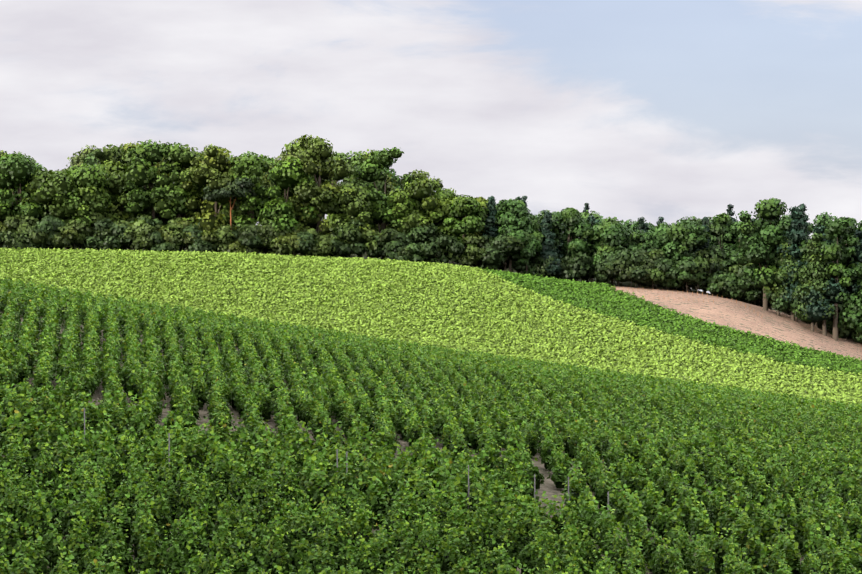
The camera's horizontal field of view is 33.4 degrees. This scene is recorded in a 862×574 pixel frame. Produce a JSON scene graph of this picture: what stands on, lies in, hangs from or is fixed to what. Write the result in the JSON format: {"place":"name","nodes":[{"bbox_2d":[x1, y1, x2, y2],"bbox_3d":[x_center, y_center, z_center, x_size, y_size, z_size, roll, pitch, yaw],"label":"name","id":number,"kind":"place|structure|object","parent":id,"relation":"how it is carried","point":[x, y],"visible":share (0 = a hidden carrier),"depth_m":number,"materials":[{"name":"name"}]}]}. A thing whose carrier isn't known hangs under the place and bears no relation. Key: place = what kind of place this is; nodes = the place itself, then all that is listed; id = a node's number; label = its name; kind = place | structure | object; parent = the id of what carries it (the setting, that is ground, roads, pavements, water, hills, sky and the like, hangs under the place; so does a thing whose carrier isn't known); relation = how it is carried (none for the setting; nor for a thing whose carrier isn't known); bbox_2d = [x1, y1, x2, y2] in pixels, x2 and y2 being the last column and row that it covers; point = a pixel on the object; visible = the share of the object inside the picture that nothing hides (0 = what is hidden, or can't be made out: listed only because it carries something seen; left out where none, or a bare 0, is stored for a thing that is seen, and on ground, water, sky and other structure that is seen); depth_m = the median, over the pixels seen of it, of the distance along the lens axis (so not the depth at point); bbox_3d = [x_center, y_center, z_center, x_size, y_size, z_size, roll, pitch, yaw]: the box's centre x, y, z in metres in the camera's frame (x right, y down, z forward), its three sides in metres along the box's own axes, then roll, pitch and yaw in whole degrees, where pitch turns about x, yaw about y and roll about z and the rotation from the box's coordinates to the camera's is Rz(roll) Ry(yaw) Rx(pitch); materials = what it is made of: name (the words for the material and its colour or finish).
{"place":"outdoors","nodes":[
{"label":"outdoors","id":0,"kind":"place"},
{"bbox_2d":[0,247,861,573],"bbox_3d":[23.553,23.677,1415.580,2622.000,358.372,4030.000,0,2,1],"label":"ground","id":1,"kind":"structure","parent":0,"point":[548,487],"depth_m":62.95,"materials":[{"name":"soil"}]},
{"bbox_2d":[0,227,33,249],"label":"shrub","id":2,"kind":"object","parent":1,"relation":"on","point":[12,238],"visible":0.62,"depth_m":366.42,"materials":[{"name":"green plant"}]},
{"bbox_2d":[0,214,37,232],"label":"shrub","id":3,"kind":"object","parent":1,"relation":"on","point":[12,222],"visible":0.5,"depth_m":369.01,"materials":[{"name":"green plant"}]},
{"bbox_2d":[0,153,48,220],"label":"oak tree","id":4,"kind":"object","parent":1,"relation":"on","point":[16,171],"visible":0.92,"depth_m":371.42,"materials":[{"name":"green plant"}]},
{"bbox_2d":[16,222,61,249],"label":"shrub","id":5,"kind":"object","parent":1,"relation":"on","point":[38,238],"visible":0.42,"depth_m":365.92,"materials":[{"name":"green plant"}]},
{"bbox_2d":[20,231,59,249],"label":"shrub","id":6,"kind":"object","parent":1,"relation":"on","point":[34,245],"visible":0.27,"depth_m":367.35,"materials":[{"name":"green plant"}]},
{"bbox_2d":[27,214,66,235],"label":"shrub","id":7,"kind":"object","parent":1,"relation":"on","point":[47,224],"visible":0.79,"depth_m":366.86,"materials":[{"name":"green plant"}]},
{"bbox_2d":[17,167,85,221],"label":"oak tree","id":8,"kind":"object","parent":1,"relation":"on","point":[50,189],"visible":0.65,"depth_m":370.67,"materials":[{"name":"green plant"}]},
{"bbox_2d":[52,219,90,248],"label":"shrub","id":9,"kind":"object","parent":1,"relation":"on","point":[71,230],"visible":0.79,"depth_m":366.97,"materials":[{"name":"green plant"}]},
{"bbox_2d":[66,145,95,167],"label":"oak tree","id":10,"kind":"object","parent":1,"relation":"on","point":[77,160],"visible":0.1,"depth_m":455.16,"materials":[{"name":"green plant"}]},
{"bbox_2d":[58,163,119,228],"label":"oak tree","id":11,"kind":"object","parent":1,"relation":"on","point":[96,196],"visible":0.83,"depth_m":370.66,"materials":[{"name":"green plant"}]},
{"bbox_2d":[91,144,128,209],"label":"oak tree","id":12,"kind":"object","parent":1,"relation":"on","point":[110,158],"visible":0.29,"depth_m":385.75,"materials":[{"name":"green plant"}]},
{"bbox_2d":[90,218,134,249],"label":"shrub","id":13,"kind":"object","parent":1,"relation":"on","point":[102,227],"visible":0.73,"depth_m":366.30,"materials":[{"name":"green plant"}]},
{"bbox_2d":[105,169,147,249],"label":"oak tree","id":14,"kind":"object","parent":1,"relation":"on","point":[117,185],"visible":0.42,"depth_m":376.13,"materials":[{"name":"green plant"}]},
{"bbox_2d":[108,219,148,249],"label":"shrub","id":15,"kind":"object","parent":1,"relation":"on","point":[136,224],"visible":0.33,"depth_m":366.96,"materials":[{"name":"green plant"}]},
{"bbox_2d":[119,223,156,250],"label":"shrub","id":16,"kind":"object","parent":1,"relation":"on","point":[146,231],"visible":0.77,"depth_m":365.75,"materials":[{"name":"green plant"}]},
{"bbox_2d":[120,139,181,224],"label":"oak tree","id":17,"kind":"object","parent":1,"relation":"on","point":[144,191],"visible":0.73,"depth_m":373.08,"materials":[{"name":"green plant"}]},
{"bbox_2d":[144,223,177,250],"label":"shrub","id":18,"kind":"object","parent":1,"relation":"on","point":[165,231],"visible":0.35,"depth_m":367.79,"materials":[{"name":"green plant"}]},
{"bbox_2d":[144,231,180,251],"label":"shrub","id":19,"kind":"object","parent":1,"relation":"on","point":[161,245],"visible":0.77,"depth_m":365.90,"materials":[{"name":"green plant"}]},
{"bbox_2d":[153,142,207,251],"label":"oak tree","id":20,"kind":"object","parent":1,"relation":"on","point":[177,196],"visible":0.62,"depth_m":373.03,"materials":[{"name":"green plant"}]},
{"bbox_2d":[169,230,197,248],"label":"shrub","id":21,"kind":"object","parent":1,"relation":"on","point":[181,240],"visible":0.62,"depth_m":366.68,"materials":[{"name":"green plant"}]},
{"bbox_2d":[182,224,216,252],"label":"shrub","id":22,"kind":"object","parent":1,"relation":"on","point":[199,244],"visible":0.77,"depth_m":366.87,"materials":[{"name":"green plant"}]},
{"bbox_2d":[187,229,235,251],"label":"shrub","id":23,"kind":"object","parent":1,"relation":"on","point":[222,239],"visible":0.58,"depth_m":367.19,"materials":[{"name":"green plant"}]},
{"bbox_2d":[181,144,248,230],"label":"oak tree","id":24,"kind":"object","parent":1,"relation":"on","point":[212,166],"visible":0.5,"depth_m":370.47,"materials":[{"name":"green plant"}]},
{"bbox_2d":[203,177,256,229],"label":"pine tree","id":25,"kind":"object","parent":1,"relation":"on","point":[238,189],"visible":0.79,"depth_m":367.24,"materials":[{"name":"green plant"}]},
{"bbox_2d":[216,238,260,253],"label":"shrub","id":26,"kind":"object","parent":1,"relation":"on","point":[234,246],"visible":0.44,"depth_m":367.81,"materials":[{"name":"green plant"}]},
{"bbox_2d":[219,153,271,231],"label":"oak tree","id":27,"kind":"object","parent":1,"relation":"on","point":[254,167],"visible":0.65,"depth_m":371.49,"materials":[{"name":"green plant"}]},
{"bbox_2d":[231,223,265,248],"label":"shrub","id":28,"kind":"object","parent":1,"relation":"on","point":[247,236],"visible":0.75,"depth_m":365.94,"materials":[{"name":"green plant"}]},
{"bbox_2d":[255,223,290,253],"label":"shrub","id":29,"kind":"object","parent":1,"relation":"on","point":[268,234],"visible":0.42,"depth_m":366.93,"materials":[{"name":"green plant"}]},
{"bbox_2d":[253,156,318,254],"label":"oak tree","id":30,"kind":"object","parent":1,"relation":"on","point":[286,177],"visible":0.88,"depth_m":369.30,"materials":[{"name":"green plant"}]},
{"bbox_2d":[269,232,305,254],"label":"shrub","id":31,"kind":"object","parent":1,"relation":"on","point":[285,245],"visible":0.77,"depth_m":364.81,"materials":[{"name":"green plant"}]},
{"bbox_2d":[261,148,323,255],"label":"oak tree","id":32,"kind":"object","parent":1,"relation":"on","point":[283,158],"visible":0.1,"depth_m":393.28,"materials":[{"name":"green plant"}]},
{"bbox_2d":[282,134,325,183],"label":"oak tree","id":33,"kind":"object","parent":1,"relation":"on","point":[303,142],"visible":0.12,"depth_m":397.74,"materials":[{"name":"green plant"}]},
{"bbox_2d":[295,231,317,256],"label":"shrub","id":34,"kind":"object","parent":1,"relation":"on","point":[305,246],"visible":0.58,"depth_m":364.05,"materials":[{"name":"green plant"}]},
{"bbox_2d":[289,138,352,234],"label":"oak tree","id":35,"kind":"object","parent":1,"relation":"on","point":[315,159],"visible":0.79,"depth_m":370.92,"materials":[{"name":"green plant"}]},
{"bbox_2d":[305,233,344,257],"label":"shrub","id":36,"kind":"object","parent":1,"relation":"on","point":[323,247],"visible":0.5,"depth_m":365.25,"materials":[{"name":"green plant"}]},
{"bbox_2d":[323,239,352,257],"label":"shrub","id":37,"kind":"object","parent":1,"relation":"on","point":[343,250],"visible":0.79,"depth_m":366.75,"materials":[{"name":"green plant"}]},
{"bbox_2d":[313,181,373,257],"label":"oak tree","id":38,"kind":"object","parent":1,"relation":"on","point":[354,201],"visible":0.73,"depth_m":369.28,"materials":[{"name":"green plant"}]},
{"bbox_2d":[328,219,369,256],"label":"shrub","id":39,"kind":"object","parent":1,"relation":"on","point":[346,232],"visible":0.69,"depth_m":366.92,"materials":[{"name":"green plant"}]},
{"bbox_2d":[333,149,392,258],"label":"oak tree","id":40,"kind":"object","parent":1,"relation":"on","point":[353,161],"visible":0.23,"depth_m":389.63,"materials":[{"name":"green plant"}]},
{"bbox_2d":[360,229,385,257],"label":"shrub","id":41,"kind":"object","parent":1,"relation":"on","point":[370,244],"visible":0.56,"depth_m":367.47,"materials":[{"name":"green plant"}]},
{"bbox_2d":[354,147,419,259],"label":"oak tree","id":42,"kind":"object","parent":1,"relation":"on","point":[381,213],"visible":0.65,"depth_m":373.85,"materials":[{"name":"green plant"}]},
{"bbox_2d":[84,376,689,515],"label":"vineyard posts","id":43,"kind":"object","parent":1,"relation":"on","point":[347,467],"visible":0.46,"depth_m":43.89,"materials":[{"name":"metal"}]},
{"bbox_2d":[364,228,411,256],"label":"shrub","id":44,"kind":"object","parent":1,"relation":"on","point":[390,234],"visible":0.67,"depth_m":367.31,"materials":[{"name":"green plant"}]},
{"bbox_2d":[376,150,404,224],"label":"oak tree","id":45,"kind":"object","parent":1,"relation":"on","point":[396,178],"visible":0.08,"depth_m":423.31,"materials":[{"name":"green plant"}]},
{"bbox_2d":[383,239,408,259],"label":"shrub","id":46,"kind":"object","parent":1,"relation":"on","point":[395,249],"visible":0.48,"depth_m":366.25,"materials":[{"name":"green plant"}]},
{"bbox_2d":[396,242,424,261],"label":"shrub","id":47,"kind":"object","parent":1,"relation":"on","point":[409,252],"visible":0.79,"depth_m":366.00,"materials":[{"name":"green plant"}]},
{"bbox_2d":[386,177,441,236],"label":"oak tree","id":48,"kind":"object","parent":1,"relation":"on","point":[421,190],"visible":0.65,"depth_m":372.84,"materials":[{"name":"green plant"}]},
{"bbox_2d":[400,169,443,209],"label":"oak tree","id":49,"kind":"object","parent":1,"relation":"on","point":[418,175],"visible":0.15,"depth_m":401.54,"materials":[{"name":"green plant"}]},
{"bbox_2d":[404,223,441,261],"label":"shrub","id":50,"kind":"object","parent":1,"relation":"on","point":[424,234],"visible":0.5,"depth_m":370.21,"materials":[{"name":"green plant"}]},
{"bbox_2d":[0,434,860,573],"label":"vines","id":51,"kind":"object","parent":1,"relation":"on","point":[426,528],"depth_m":35.28,"materials":[{"name":"green plant"}]},
{"bbox_2d":[0,348,861,573],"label":"vines","id":52,"kind":"object","parent":1,"relation":"on","point":[47,398],"depth_m":49.20,"materials":[{"name":"green plant"}]},
{"bbox_2d":[0,247,861,404],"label":"light vines","id":53,"kind":"object","parent":1,"relation":"on","point":[291,262],"depth_m":320.60,"materials":[{"name":"green plant"}]},
{"bbox_2d":[0,292,861,489],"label":"vines","id":54,"kind":"object","parent":1,"relation":"on","point":[587,418],"depth_m":78.86,"materials":[{"name":"green plant"}]},
{"bbox_2d":[0,276,861,429],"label":"vines","id":55,"kind":"object","parent":1,"relation":"on","point":[41,295],"depth_m":124.09,"materials":[{"name":"green plant"}]},
{"bbox_2d":[419,248,448,263],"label":"shrub","id":56,"kind":"object","parent":1,"relation":"on","point":[437,258],"visible":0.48,"depth_m":368.57,"materials":[{"name":"green plant"}]},
{"bbox_2d":[422,188,461,238],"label":"oak tree","id":57,"kind":"object","parent":1,"relation":"on","point":[439,215],"visible":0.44,"depth_m":374.36,"materials":[{"name":"green plant"}]},
{"bbox_2d":[418,234,465,261],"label":"shrub","id":58,"kind":"object","parent":1,"relation":"on","point":[453,246],"visible":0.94,"depth_m":366.64,"materials":[{"name":"green plant"}]},
{"bbox_2d":[443,195,490,266],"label":"oak tree","id":59,"kind":"object","parent":1,"relation":"on","point":[470,212],"visible":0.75,"depth_m":368.64,"materials":[{"name":"green plant"}]},
{"bbox_2d":[462,233,485,266],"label":"tree","id":60,"kind":"object","parent":1,"relation":"on","point":[473,253],"visible":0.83,"depth_m":367.25,"materials":[{"name":"green plant"}]},
{"bbox_2d":[481,195,498,261],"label":"conifer tree","id":61,"kind":"object","parent":1,"relation":"on","point":[490,228],"visible":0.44,"depth_m":372.29,"materials":[{"name":"green plant"}]},
{"bbox_2d":[480,235,524,270],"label":"shrub","id":62,"kind":"object","parent":1,"relation":"on","point":[501,249],"visible":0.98,"depth_m":364.92,"materials":[{"name":"green plant"}]},
{"bbox_2d":[493,199,533,272],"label":"oak tree","id":63,"kind":"object","parent":1,"relation":"on","point":[511,212],"visible":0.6,"depth_m":371.12,"materials":[{"name":"green plant"}]},
{"bbox_2d":[501,215,544,273],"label":"slender tree","id":64,"kind":"object","parent":1,"relation":"on","point":[532,243],"visible":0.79,"depth_m":368.53,"materials":[{"name":"green plant"}]},
{"bbox_2d":[512,250,542,271],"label":"shrub","id":65,"kind":"object","parent":1,"relation":"on","point":[519,267],"visible":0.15,"depth_m":372.38,"materials":[{"name":"green plant"}]},
{"bbox_2d":[523,255,557,277],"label":"shrub","id":66,"kind":"object","parent":1,"relation":"on","point":[543,263],"visible":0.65,"depth_m":371.22,"materials":[{"name":"green plant"}]},
{"bbox_2d":[539,212,561,276],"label":"conifer tree","id":67,"kind":"object","parent":1,"relation":"on","point":[548,245],"visible":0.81,"depth_m":371.07,"materials":[{"name":"green plant"}]},
{"bbox_2d":[551,207,588,256],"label":"oak tree","id":68,"kind":"object","parent":1,"relation":"on","point":[570,217],"visible":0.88,"depth_m":373.28,"materials":[{"name":"green plant"}]},
{"bbox_2d":[559,252,595,280],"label":"shrub","id":69,"kind":"object","parent":1,"relation":"on","point":[578,267],"visible":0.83,"depth_m":370.93,"materials":[{"name":"green plant"}]},
{"bbox_2d":[564,217,599,282],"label":"oak tree","id":70,"kind":"object","parent":1,"relation":"on","point":[579,231],"visible":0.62,"depth_m":373.81,"materials":[{"name":"green plant"}]},
{"bbox_2d":[587,216,626,282],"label":"slender tree","id":71,"kind":"object","parent":1,"relation":"on","point":[606,229],"visible":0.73,"depth_m":370.31,"materials":[{"name":"green plant"}]},
{"bbox_2d":[592,228,632,285],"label":"oak tree","id":72,"kind":"object","parent":1,"relation":"on","point":[626,239],"visible":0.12,"depth_m":372.72,"materials":[{"name":"green plant"}]},
{"bbox_2d":[594,248,631,282],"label":"tree","id":73,"kind":"object","parent":1,"relation":"on","point":[612,267],"visible":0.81,"depth_m":365.26,"materials":[{"name":"green plant"}]},
{"bbox_2d":[594,245,632,282],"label":"tree","id":74,"kind":"object","parent":1,"relation":"on","point":[604,251],"visible":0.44,"depth_m":367.87,"materials":[{"name":"green plant"}]},
{"bbox_2d":[616,263,653,287],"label":"tree","id":75,"kind":"object","parent":1,"relation":"on","point":[637,273],"visible":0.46,"depth_m":363.48,"materials":[{"name":"green plant"}]},
{"bbox_2d":[625,229,661,286],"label":"oak tree","id":76,"kind":"object","parent":1,"relation":"on","point":[642,236],"visible":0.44,"depth_m":371.56,"materials":[{"name":"green plant"}]},
{"bbox_2d":[626,249,664,287],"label":"tree","id":77,"kind":"object","parent":1,"relation":"on","point":[637,257],"visible":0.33,"depth_m":365.93,"materials":[{"name":"green plant"}]},
{"bbox_2d":[640,249,669,288],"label":"tree","id":78,"kind":"object","parent":1,"relation":"on","point":[655,255],"visible":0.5,"depth_m":365.22,"materials":[{"name":"green plant"}]},
{"bbox_2d":[637,226,675,288],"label":"slender tree","id":79,"kind":"object","parent":1,"relation":"on","point":[658,233],"visible":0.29,"depth_m":372.36,"materials":[{"name":"green plant"}]},
{"bbox_2d":[477,267,861,375],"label":"crop field","id":80,"kind":"structure","parent":1,"relation":"on","point":[596,292],"depth_m":326.96,"materials":[{"name":"green plant"}]},
{"bbox_2d":[659,258,682,289],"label":"tree","id":81,"kind":"object","parent":1,"relation":"on","point":[672,273],"visible":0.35,"depth_m":364.73,"materials":[{"name":"green plant"}]},
{"bbox_2d":[661,220,710,291],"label":"oak tree","id":82,"kind":"object","parent":1,"relation":"on","point":[686,235],"visible":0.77,"depth_m":368.54,"materials":[{"name":"green plant"}]},
{"bbox_2d":[667,256,706,291],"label":"tree","id":83,"kind":"object","parent":1,"relation":"on","point":[686,267],"visible":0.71,"depth_m":365.09,"materials":[{"name":"green plant"}]},
{"bbox_2d":[677,254,710,288],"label":"tree","id":84,"kind":"object","parent":1,"relation":"on","point":[700,262],"visible":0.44,"depth_m":365.40,"materials":[{"name":"green plant"}]},
{"bbox_2d":[689,272,726,294],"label":"shrub","id":85,"kind":"object","parent":1,"relation":"on","point":[716,284],"visible":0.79,"depth_m":366.37,"materials":[{"name":"green plant"}]},
{"bbox_2d":[695,245,728,293],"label":"tree","id":86,"kind":"object","parent":1,"relation":"on","point":[714,255],"visible":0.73,"depth_m":369.71,"materials":[{"name":"green plant"}]},
{"bbox_2d":[706,213,733,259],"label":"slender tree","id":87,"kind":"object","parent":1,"relation":"on","point":[719,225],"visible":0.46,"depth_m":373.70,"materials":[{"name":"green plant"}]},
{"bbox_2d":[724,221,749,264],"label":"oak tree","id":88,"kind":"object","parent":1,"relation":"on","point":[732,255],"visible":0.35,"depth_m":372.41,"materials":[{"name":"green plant"}]},
{"bbox_2d":[729,263,753,301],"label":"tree","id":89,"kind":"object","parent":1,"relation":"on","point":[737,270],"visible":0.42,"depth_m":367.01,"materials":[{"name":"green plant"}]},
{"bbox_2d":[723,276,762,300],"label":"shrub","id":90,"kind":"object","parent":1,"relation":"on","point":[746,285],"visible":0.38,"depth_m":364.36,"materials":[{"name":"green plant"}]},
{"bbox_2d":[733,197,792,310],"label":"tree","id":91,"kind":"object","parent":1,"relation":"on","point":[759,242],"visible":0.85,"depth_m":352.30,"materials":[{"name":"green plant"}]},
{"bbox_2d":[763,236,800,315],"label":"tree","id":92,"kind":"object","parent":1,"relation":"on","point":[779,260],"visible":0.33,"depth_m":350.53,"materials":[{"name":"green plant"}]},
{"bbox_2d":[772,283,798,321],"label":"tree","id":93,"kind":"object","parent":1,"relation":"on","point":[783,305],"visible":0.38,"depth_m":350.29,"materials":[{"name":"green plant"}]},
{"bbox_2d":[776,205,807,320],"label":"tree","id":94,"kind":"object","parent":1,"relation":"on","point":[794,236],"visible":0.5,"depth_m":349.99,"materials":[{"name":"green plant"}]},
{"bbox_2d":[791,232,836,331],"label":"tree","id":95,"kind":"object","parent":1,"relation":"on","point":[814,274],"visible":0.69,"depth_m":343.16,"materials":[{"name":"green plant"}]},
{"bbox_2d":[806,212,835,239],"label":"oak tree","id":96,"kind":"object","parent":1,"relation":"on","point":[822,220],"visible":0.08,"depth_m":399.89,"materials":[{"name":"green plant"}]},
{"bbox_2d":[794,224,849,335],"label":"tree","id":97,"kind":"object","parent":1,"relation":"on","point":[815,312],"visible":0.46,"depth_m":341.76,"materials":[{"name":"green plant"}]},
{"bbox_2d":[817,216,860,340],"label":"tree","id":98,"kind":"object","parent":1,"relation":"on","point":[837,253],"visible":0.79,"depth_m":343.10,"materials":[{"name":"green plant"}]},
{"bbox_2d":[829,321,861,339],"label":"bush","id":99,"kind":"object","parent":1,"relation":"on","point":[843,332],"visible":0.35,"depth_m":345.32,"materials":[{"name":"green plant"}]},
{"bbox_2d":[838,262,861,333],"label":"tree","id":100,"kind":"object","parent":1,"relation":"on","point":[853,304],"visible":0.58,"depth_m":342.13,"materials":[{"name":"green plant"}]},
{"bbox_2d":[839,217,861,288],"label":"tree","id":101,"kind":"object","parent":1,"relation":"on","point":[853,225],"visible":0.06,"depth_m":352.14,"materials":[{"name":"green plant"}]},
{"bbox_2d":[844,229,861,342],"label":"tree","id":102,"kind":"object","parent":1,"relation":"on","point":[853,286],"visible":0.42,"depth_m":347.01,"materials":[{"name":"green plant"}]},
{"bbox_2d":[0,0,861,293],"label":"sky","id":103,"kind":"structure","parent":0,"point":[673,110],"materials":[{"name":"white"}]},
{"bbox_2d":[610,286,861,360],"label":"ploughed field","id":104,"kind":"structure","parent":0,"point":[725,310],"depth_m":343.71,"materials":[{"name":"soil"}]},
{"bbox_2d":[638,267,668,288],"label":"shrub","id":105,"kind":"object","parent":104,"relation":"on","point":[657,277],"visible":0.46,"depth_m":364.57,"materials":[{"name":"green plant"}]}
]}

